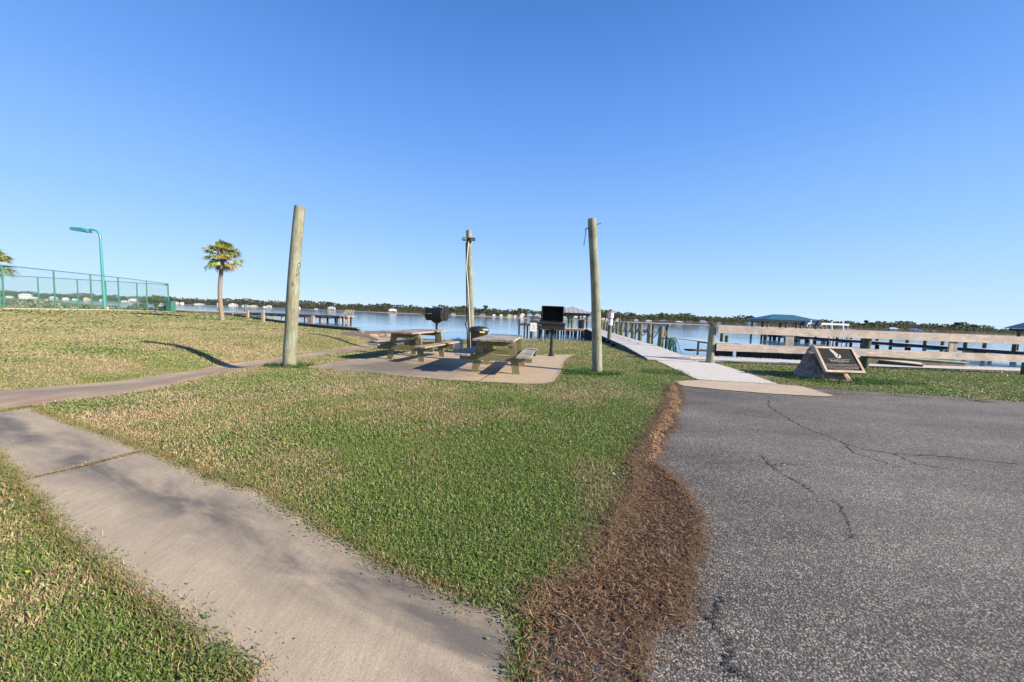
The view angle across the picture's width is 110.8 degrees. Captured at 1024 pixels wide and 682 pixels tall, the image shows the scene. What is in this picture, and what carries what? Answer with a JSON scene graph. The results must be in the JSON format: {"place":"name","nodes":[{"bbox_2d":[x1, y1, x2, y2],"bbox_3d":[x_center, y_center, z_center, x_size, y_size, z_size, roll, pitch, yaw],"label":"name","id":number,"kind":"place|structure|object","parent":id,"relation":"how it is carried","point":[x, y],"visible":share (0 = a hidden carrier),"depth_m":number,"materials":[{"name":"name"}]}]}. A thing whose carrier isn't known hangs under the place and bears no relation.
{"place":"outdoors","nodes":[
{"label":"outdoors","id":0,"kind":"place"},
{"bbox_2d":[0,334,433,409],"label":"path","id":1,"kind":"structure","parent":0,"point":[10,398],"depth_m":5.56,"materials":[{"name":"concrete"}]},
{"bbox_2d":[0,407,517,681],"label":"sidewalk","id":2,"kind":"structure","parent":0,"point":[339,616],"depth_m":1.70,"materials":[{"name":"concrete"}]},
{"bbox_2d":[0,298,1023,681],"bbox_3d":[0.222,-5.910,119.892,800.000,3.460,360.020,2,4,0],"label":"ground","id":3,"kind":"structure","parent":0,"point":[622,648],"depth_m":2.39,"materials":[{"name":"green plant"}]},
{"bbox_2d":[0,250,19,277],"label":"palm tree","id":4,"kind":"object","parent":3,"relation":"on","point":[4,258],"visible":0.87,"depth_m":28.79,"materials":[{"name":"green plant"}]},
{"bbox_2d":[1,300,37,306],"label":"hedge bush","id":5,"kind":"object","parent":3,"relation":"on","point":[9,302],"visible":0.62,"depth_m":39.68,"materials":[{"name":"green plant"}]},
{"bbox_2d":[21,299,51,307],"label":"hedge bush","id":6,"kind":"object","parent":3,"relation":"on","point":[45,304],"visible":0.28,"depth_m":40.85,"materials":[{"name":"green plant"}]},
{"bbox_2d":[45,301,66,307],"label":"hedge bush","id":7,"kind":"object","parent":3,"relation":"on","point":[51,304],"visible":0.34,"depth_m":41.89,"materials":[{"name":"green plant"}]},
{"bbox_2d":[62,303,83,308],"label":"hedge bush","id":8,"kind":"object","parent":3,"relation":"on","point":[69,304],"visible":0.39,"depth_m":42.80,"materials":[{"name":"green plant"}]},
{"bbox_2d":[0,275,167,310],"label":"court fence","id":9,"kind":"object","parent":3,"relation":"on","point":[38,281],"visible":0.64,"depth_m":40.81,"materials":[{"name":"green metal"}]},
{"bbox_2d":[0,265,171,310],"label":"court fence","id":10,"kind":"object","parent":3,"relation":"on","point":[54,292],"visible":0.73,"depth_m":33.49,"materials":[{"name":"green metal"}]},
{"bbox_2d":[70,227,108,308],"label":"street lamp","id":11,"kind":"object","parent":3,"relation":"on","point":[79,229],"visible":0.86,"depth_m":41.00,"materials":[{"name":"green metal"}]},
{"bbox_2d":[81,304,102,308],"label":"hedge bush","id":12,"kind":"object","parent":3,"relation":"on","point":[94,306],"visible":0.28,"depth_m":43.65,"materials":[{"name":"green plant"}]},
{"bbox_2d":[1,308,194,312],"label":"court kerb","id":13,"kind":"structure","parent":3,"relation":"on","point":[68,309],"depth_m":32.26,"materials":[{"name":"grey concrete"}]},
{"bbox_2d":[107,305,125,309],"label":"hedge bush","id":14,"kind":"object","parent":3,"relation":"on","point":[122,308],"visible":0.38,"depth_m":44.92,"materials":[{"name":"green plant"}]},
{"bbox_2d":[126,303,148,309],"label":"hedge bush","id":15,"kind":"object","parent":3,"relation":"on","point":[132,306],"visible":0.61,"depth_m":44.91,"materials":[{"name":"green plant"}]},
{"bbox_2d":[142,294,165,310],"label":"palm shrub","id":16,"kind":"object","parent":3,"relation":"on","point":[156,298],"visible":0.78,"depth_m":42.90,"materials":[{"name":"green plant"}]},
{"bbox_2d":[165,301,175,311],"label":"green bin","id":17,"kind":"object","parent":3,"relation":"on","point":[170,306],"visible":0.82,"depth_m":42.86,"materials":[{"name":"paint"}]},
{"bbox_2d":[201,239,245,319],"bbox_3d":[-22.025,-4.585,26.900,2.919,6.250,2.838,4,5,28],"label":"palm tree","id":18,"kind":"object","parent":3,"relation":"on","point":[220,247],"visible":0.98,"depth_m":26.77,"materials":[{"name":"green plant"}]},
{"bbox_2d":[261,310,264,321],"bbox_3d":[-19.118,-1.847,27.145,0.172,1.040,0.170,2,4,0],"label":"mooring post","id":19,"kind":"object","parent":3,"relation":"on","point":[262,315],"visible":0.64,"depth_m":27.07,"materials":[{"name":"wood"}]},
{"bbox_2d":[176,310,363,332],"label":"bulkhead","id":20,"kind":"object","parent":3,"relation":"on","point":[324,326],"visible":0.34,"depth_m":23.93,"materials":[{"name":"grey concrete"}]},
{"bbox_2d":[307,315,314,323],"bbox_3d":[-14.161,-1.365,24.923,0.418,0.875,0.250,2,4,0],"label":"mooring post","id":21,"kind":"object","parent":20,"relation":"on","point":[311,319],"visible":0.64,"depth_m":24.84,"materials":[{"name":"beige wood"}]},
{"bbox_2d":[282,205,304,367],"bbox_3d":[-4.751,-1.114,7.688,0.488,3.560,0.270,2,4,0],"label":"timber post","id":22,"kind":"object","parent":3,"relation":"on","point":[289,357],"visible":0.9,"depth_m":7.60,"materials":[{"name":"beige wood"}]},
{"bbox_2d":[378,333,444,340],"bbox_3d":[-6.104,-0.206,23.409,4.617,0.583,3.860,2,4,0],"label":"shore rubble","id":23,"kind":"object","parent":3,"relation":"on","point":[381,335],"visible":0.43,"depth_m":22.03,"materials":[{"name":"grey stone"}]},
{"bbox_2d":[417,308,448,341],"bbox_3d":[-3.310,-0.610,15.027,1.224,1.580,0.810,4,4,24],"label":"barrel grill","id":24,"kind":"object","parent":3,"relation":"on","point":[436,316],"visible":0.84,"depth_m":14.85,"materials":[{"name":"black metal"}]},
{"bbox_2d":[307,350,576,383],"bbox_3d":[-1.135,0.526,10.161,5.410,0.001,6.548,3,4,15],"label":"picnic pad","id":25,"kind":"object","parent":3,"relation":"on","point":[539,369],"visible":0.76,"depth_m":8.35,"materials":[{"name":"concrete"}]},
{"bbox_2d":[367,329,458,361],"bbox_3d":[-2.664,0.091,9.972,1.620,0.775,2.283,3,4,13],"label":"picnic table","id":26,"kind":"object","parent":25,"relation":"on","point":[418,346],"visible":1,"depth_m":9.41,"materials":[{"name":"wood"}]},
{"bbox_2d":[452,337,463,351],"bbox_3d":[-1.832,0.131,11.992,0.400,0.507,0.400,2,4,0],"label":"metal pail","id":27,"kind":"object","parent":25,"relation":"on","point":[458,347],"visible":0.81,"depth_m":11.85,"materials":[{"name":"metal"}]},
{"bbox_2d":[469,326,488,346],"bbox_3d":[-1.086,-0.034,11.568,0.660,0.921,0.683,2,4,0],"label":"trash can","id":28,"kind":"object","parent":25,"relation":"on","point":[477,331],"visible":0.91,"depth_m":11.32,"materials":[{"name":"black plastic"}]},
{"bbox_2d":[454,334,536,373],"bbox_3d":[-0.281,0.285,8.493,1.620,0.775,2.276,3,4,7],"label":"picnic table","id":29,"kind":"object","parent":25,"relation":"on","point":[517,357],"visible":1,"depth_m":7.84,"materials":[{"name":"wood"}]},
{"bbox_2d":[532,306,565,355],"bbox_3d":[1.192,-0.329,11.809,1.150,1.685,0.675,2,4,0],"label":"park grill","id":30,"kind":"object","parent":25,"relation":"on","point":[552,317],"visible":0.99,"depth_m":11.88,"materials":[{"name":"black metal"}]},
{"bbox_2d":[462,230,474,348],"bbox_3d":[-1.543,-1.734,12.557,0.532,4.335,0.343,2,4,0],"label":"timber post","id":31,"kind":"object","parent":3,"relation":"on","point":[468,238],"visible":0.86,"depth_m":12.49,"materials":[{"name":"brown wood"}]},
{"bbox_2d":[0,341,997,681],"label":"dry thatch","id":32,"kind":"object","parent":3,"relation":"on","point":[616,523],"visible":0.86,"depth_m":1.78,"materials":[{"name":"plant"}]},
{"bbox_2d":[558,613,588,644],"bbox_3d":[0.259,1.171,1.448,0.033,0.004,0.176,-1,5,-36],"label":"dry stalk","id":33,"kind":"object","parent":32,"relation":"on","point":[576,625],"visible":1,"depth_m":1.45,"materials":[{"name":"beige plant"}]},
{"bbox_2d":[0,306,1023,681],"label":"grass","id":34,"kind":"structure","parent":3,"relation":"on","point":[78,336],"depth_m":3.51,"materials":[{"name":"green plant"}]},
{"bbox_2d":[530,323,536,338],"bbox_3d":[1.315,-0.569,21.885,0.400,1.100,0.088,2,4,0],"label":"white sign","id":35,"kind":"object","parent":3,"relation":"on","point":[533,327],"visible":0.96,"depth_m":21.83,"materials":[{"name":"metal"}]},
{"bbox_2d":[584,218,601,372],"bbox_3d":[1.938,-1.001,8.397,0.616,3.729,0.243,2,4,0],"label":"timber post","id":36,"kind":"object","parent":3,"relation":"on","point":[595,308],"visible":0.97,"depth_m":8.31,"materials":[{"name":"beige wood"}]},
{"bbox_2d":[530,389,687,676],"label":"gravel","id":37,"kind":"structure","parent":3,"relation":"on","point":[612,608],"depth_m":1.57,"materials":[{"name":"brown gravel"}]},
{"bbox_2d":[607,309,613,340],"bbox_3d":[5.826,-0.695,21.029,0.365,2.350,0.318,2,4,0],"label":"warning post","id":38,"kind":"object","parent":3,"relation":"on","point":[610,319],"visible":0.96,"depth_m":20.93,"materials":[{"name":"white plastic"}]},
{"bbox_2d":[584,321,697,361],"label":"boardwalk pier","id":39,"kind":"structure","parent":3,"relation":"on","point":[648,350],"depth_m":17.05,"materials":[{"name":"grey wood"}]},
{"bbox_2d":[605,317,670,348],"bbox_3d":[12.113,-0.818,35.651,2.574,3.100,20.705,2,4,0],"label":"railing","id":40,"kind":"object","parent":39,"relation":"attached to","point":[665,332],"visible":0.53,"depth_m":28.94,"materials":[{"name":"brown wood"}]},
{"bbox_3d":[7.240,0.557,16.470,0.640,1.410,0.100,2,4,0],"label":"hose rack","id":41,"kind":"object","parent":39,"relation":"attached to","visible":0},
{"bbox_2d":[666,337,682,353],"bbox_3d":[7.430,0.586,16.397,0.981,1.519,0.141,2,4,0],"label":"garden hose","id":42,"kind":"object","parent":41,"relation":"hanging from","point":[672,342],"visible":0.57,"depth_m":16.35,"materials":[{"name":"green rubber"}]},
{"bbox_2d":[676,380,831,395],"bbox_3d":[4.837,0.949,7.296,2.763,0.001,1.217,3,4,6],"label":"apron","id":43,"kind":"object","parent":3,"relation":"on","point":[766,388],"visible":0.98,"depth_m":7.26,"materials":[{"name":"beige concrete"}]},
{"bbox_2d":[678,333,922,366],"bbox_3d":[13.469,0.700,19.568,5.106,2.247,13.226,2,4,0],"label":"shore dock","id":44,"kind":"object","parent":3,"relation":"on","point":[793,356],"visible":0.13,"depth_m":17.95,"materials":[{"name":"grey wood"}]},
{"bbox_2d":[793,344,851,381],"bbox_3d":[8.140,0.548,9.287,1.154,0.924,1.913,5,5,37],"label":"boulder","id":45,"kind":"object","parent":3,"relation":"on","point":[809,366],"visible":0.64,"depth_m":8.85,"materials":[{"name":"grey stone"}]},
{"bbox_2d":[812,346,865,373],"bbox_3d":[8.006,0.462,8.665,0.955,0.711,0.071,2,-31,0],"label":"memorial plaque","id":46,"kind":"object","parent":45,"relation":"attached to","point":[843,360],"visible":1,"depth_m":8.64,"materials":[{"name":"black metal"}]},
{"bbox_2d":[638,385,1023,681],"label":"parking lot","id":47,"kind":"structure","parent":3,"relation":"on","point":[918,576],"depth_m":2.18,"materials":[{"name":"grey asphalt"}]},
{"bbox_2d":[686,590,735,676],"bbox_3d":[0.856,1.217,1.500,0.113,0.001,0.432,2,4,5],"label":"asphalt crack","id":48,"kind":"object","parent":47,"relation":"on","point":[724,662],"visible":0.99,"depth_m":1.43,"materials":[{"name":"grey asphalt"}]},
{"bbox_2d":[705,596,725,619],"bbox_3d":[0.931,1.213,1.599,0.200,0.001,0.048,-2,5,-42],"label":"asphalt crack","id":49,"kind":"object","parent":47,"relation":"on","point":[716,604],"visible":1,"depth_m":1.60,"materials":[{"name":"grey asphalt"}]},
{"bbox_2d":[728,665,753,680],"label":"asphalt crack","id":50,"kind":"object","parent":47,"relation":"on","point":[740,672],"visible":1,"depth_m":1.31,"materials":[{"name":"grey asphalt"}]},
{"bbox_2d":[762,456,812,491],"bbox_3d":[2.349,1.133,3.084,0.090,0.017,0.714,2,4,4],"label":"asphalt crack","id":51,"kind":"object","parent":47,"relation":"on","point":[785,475],"visible":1,"depth_m":2.97,"materials":[{"name":"black asphalt"}]},
{"bbox_2d":[830,499,853,537],"bbox_3d":[2.245,1.194,2.389,0.082,0.011,0.554,4,5,29],"label":"asphalt crack","id":52,"kind":"object","parent":47,"relation":"on","point":[845,519],"visible":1,"depth_m":2.35,"materials":[{"name":"black asphalt"}]},
{"bbox_2d":[768,401,1017,463],"bbox_3d":[4.185,1.117,4.670,1.239,0.002,2.707,1,4,-14],"label":"asphalt crack","id":53,"kind":"object","parent":47,"relation":"on","point":[887,452],"visible":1,"depth_m":3.71,"materials":[{"name":"black asphalt"}]},
{"bbox_2d":[657,356,1020,383],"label":"walkway","id":54,"kind":"structure","parent":3,"relation":"on","point":[701,369],"depth_m":10.54,"materials":[{"name":"grey concrete"}]},
{"bbox_2d":[706,323,1023,374],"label":"rail fence","id":55,"kind":"object","parent":3,"relation":"on","point":[865,352],"visible":0.79,"depth_m":11.41,"materials":[{"name":"brown wood"}]},
{"bbox_2d":[763,335,1023,354],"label":"neighbour pier","id":56,"kind":"structure","parent":3,"relation":"on","point":[924,346],"depth_m":34.09,"materials":[{"name":"wood"}]},
{"bbox_2d":[869,356,969,365],"bbox_3d":[16.386,1.078,14.268,5.680,1.027,0.200,1,4,-13],"label":"plank bulkhead","id":57,"kind":"object","parent":3,"relation":"on","point":[874,359],"visible":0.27,"depth_m":14.29,"materials":[{"name":"wood"}]},
{"bbox_2d":[0,0,1023,329],"label":"sky","id":58,"kind":"structure","parent":0,"point":[859,161],"materials":[{"name":"blue"}]},
{"bbox_2d":[1,294,1023,336],"bbox_3d":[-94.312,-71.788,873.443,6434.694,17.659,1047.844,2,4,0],"label":"shore","id":59,"kind":"structure","parent":0,"point":[639,321],"depth_m":489.32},
{"bbox_2d":[18,294,32,297],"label":"house","id":60,"kind":"structure","parent":59,"relation":"on","point":[28,295],"depth_m":911.97,"materials":[{"name":"metal"}]},
{"bbox_2d":[1,289,1023,334],"bbox_3d":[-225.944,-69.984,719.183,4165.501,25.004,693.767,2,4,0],"label":"woodland","id":61,"kind":"object","parent":59,"relation":"on","point":[684,317],"visible":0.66,"depth_m":490.83,"materials":[{"name":"green plant"}]},
{"bbox_2d":[906,328,923,331],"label":"house","id":62,"kind":"structure","parent":59,"relation":"on","point":[915,330],"depth_m":475.53,"materials":[{"name":"grey glass"}]},
{"bbox_2d":[6,298,1023,367],"bbox_3d":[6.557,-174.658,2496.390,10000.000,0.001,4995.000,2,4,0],"label":"water","id":63,"kind":"structure","parent":0,"point":[454,325],"depth_m":58.29,"materials":[{"name":"blue liquid"}]},
{"bbox_2d":[124,305,354,321],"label":"long pier","id":64,"kind":"structure","parent":63,"relation":"in","point":[328,317],"depth_m":59.00,"materials":[{"name":"grey wood"}]},
{"bbox_2d":[342,309,353,315],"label":"pier bench","id":65,"kind":"object","parent":64,"relation":"on","point":[347,313],"visible":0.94,"depth_m":59.49,"materials":[{"name":"wood"}]},
{"bbox_2d":[249,315,276,317],"bbox_3d":[-28.729,-2.362,39.117,9.972,1.034,1.400,5,5,35],"label":"dock","id":66,"kind":"object","parent":63,"relation":"on","point":[265,316],"visible":0.09,"depth_m":36.65,"materials":[{"name":"grey wood"}]},
{"bbox_2d":[518,319,558,338],"bbox_3d":[2.722,-0.778,34.225,4.207,2.520,1.745,2,4,0],"label":"old dock","id":67,"kind":"object","parent":63,"relation":"in","point":[524,324],"visible":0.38,"depth_m":33.47,"materials":[{"name":"grey wood"}]},
{"bbox_2d":[530,318,591,335],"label":"dock platform","id":68,"kind":"structure","parent":63,"relation":"in","point":[575,330],"depth_m":42.00,"materials":[{"name":"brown wood"}]},
{"bbox_2d":[578,320,584,328],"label":"wheelie bin","id":69,"kind":"object","parent":68,"relation":"on","point":[580,324],"visible":1,"depth_m":42.85,"materials":[{"name":"black plastic"}]},
{"bbox_2d":[564,307,590,334],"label":"boathouse","id":70,"kind":"object","parent":63,"relation":"in","point":[572,311],"visible":0.46,"depth_m":42.36,"materials":[{"name":"grey metal"}]},
{"bbox_2d":[749,314,818,340],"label":"boathouse","id":71,"kind":"object","parent":63,"relation":"in","point":[779,318],"visible":0.66,"depth_m":50.93,"materials":[{"name":"blue metal"}]},
{"bbox_2d":[806,320,848,341],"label":"boat lift","id":72,"kind":"object","parent":63,"relation":"in","point":[831,324],"visible":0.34,"depth_m":49.75,"materials":[{"name":"white paint"}]},
{"bbox_2d":[815,321,821,325],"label":"engine cowl","id":73,"kind":"object","parent":72,"relation":"attached to","point":[818,323],"visible":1,"depth_m":49.23,"materials":[{"name":"white paint"}]},
{"bbox_2d":[1005,323,1023,350],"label":"boathouse","id":74,"kind":"object","parent":63,"relation":"in","point":[1019,328],"visible":0.59,"depth_m":40.85,"materials":[{"name":"blue metal"}]},
{"bbox_2d":[745,322,757,325],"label":"house","id":75,"kind":"structure","parent":0,"point":[749,324],"depth_m":418.55,"materials":[{"name":"white glass"}]},
{"bbox_2d":[801,321,808,325],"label":"engine cowl","id":76,"kind":"object","parent":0,"point":[805,323],"visible":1,"depth_m":49.22,"materials":[{"name":"white paint"}]},
{"bbox_2d":[681,354,1007,367],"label":"shell sand","id":77,"kind":"structure","parent":0,"point":[779,359],"depth_m":15.83,"materials":[{"name":"white sand"}]},
{"bbox_2d":[887,327,897,331],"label":"house","id":78,"kind":"structure","parent":0,"point":[892,329],"depth_m":466.27,"materials":[{"name":"metal"}]}
]}

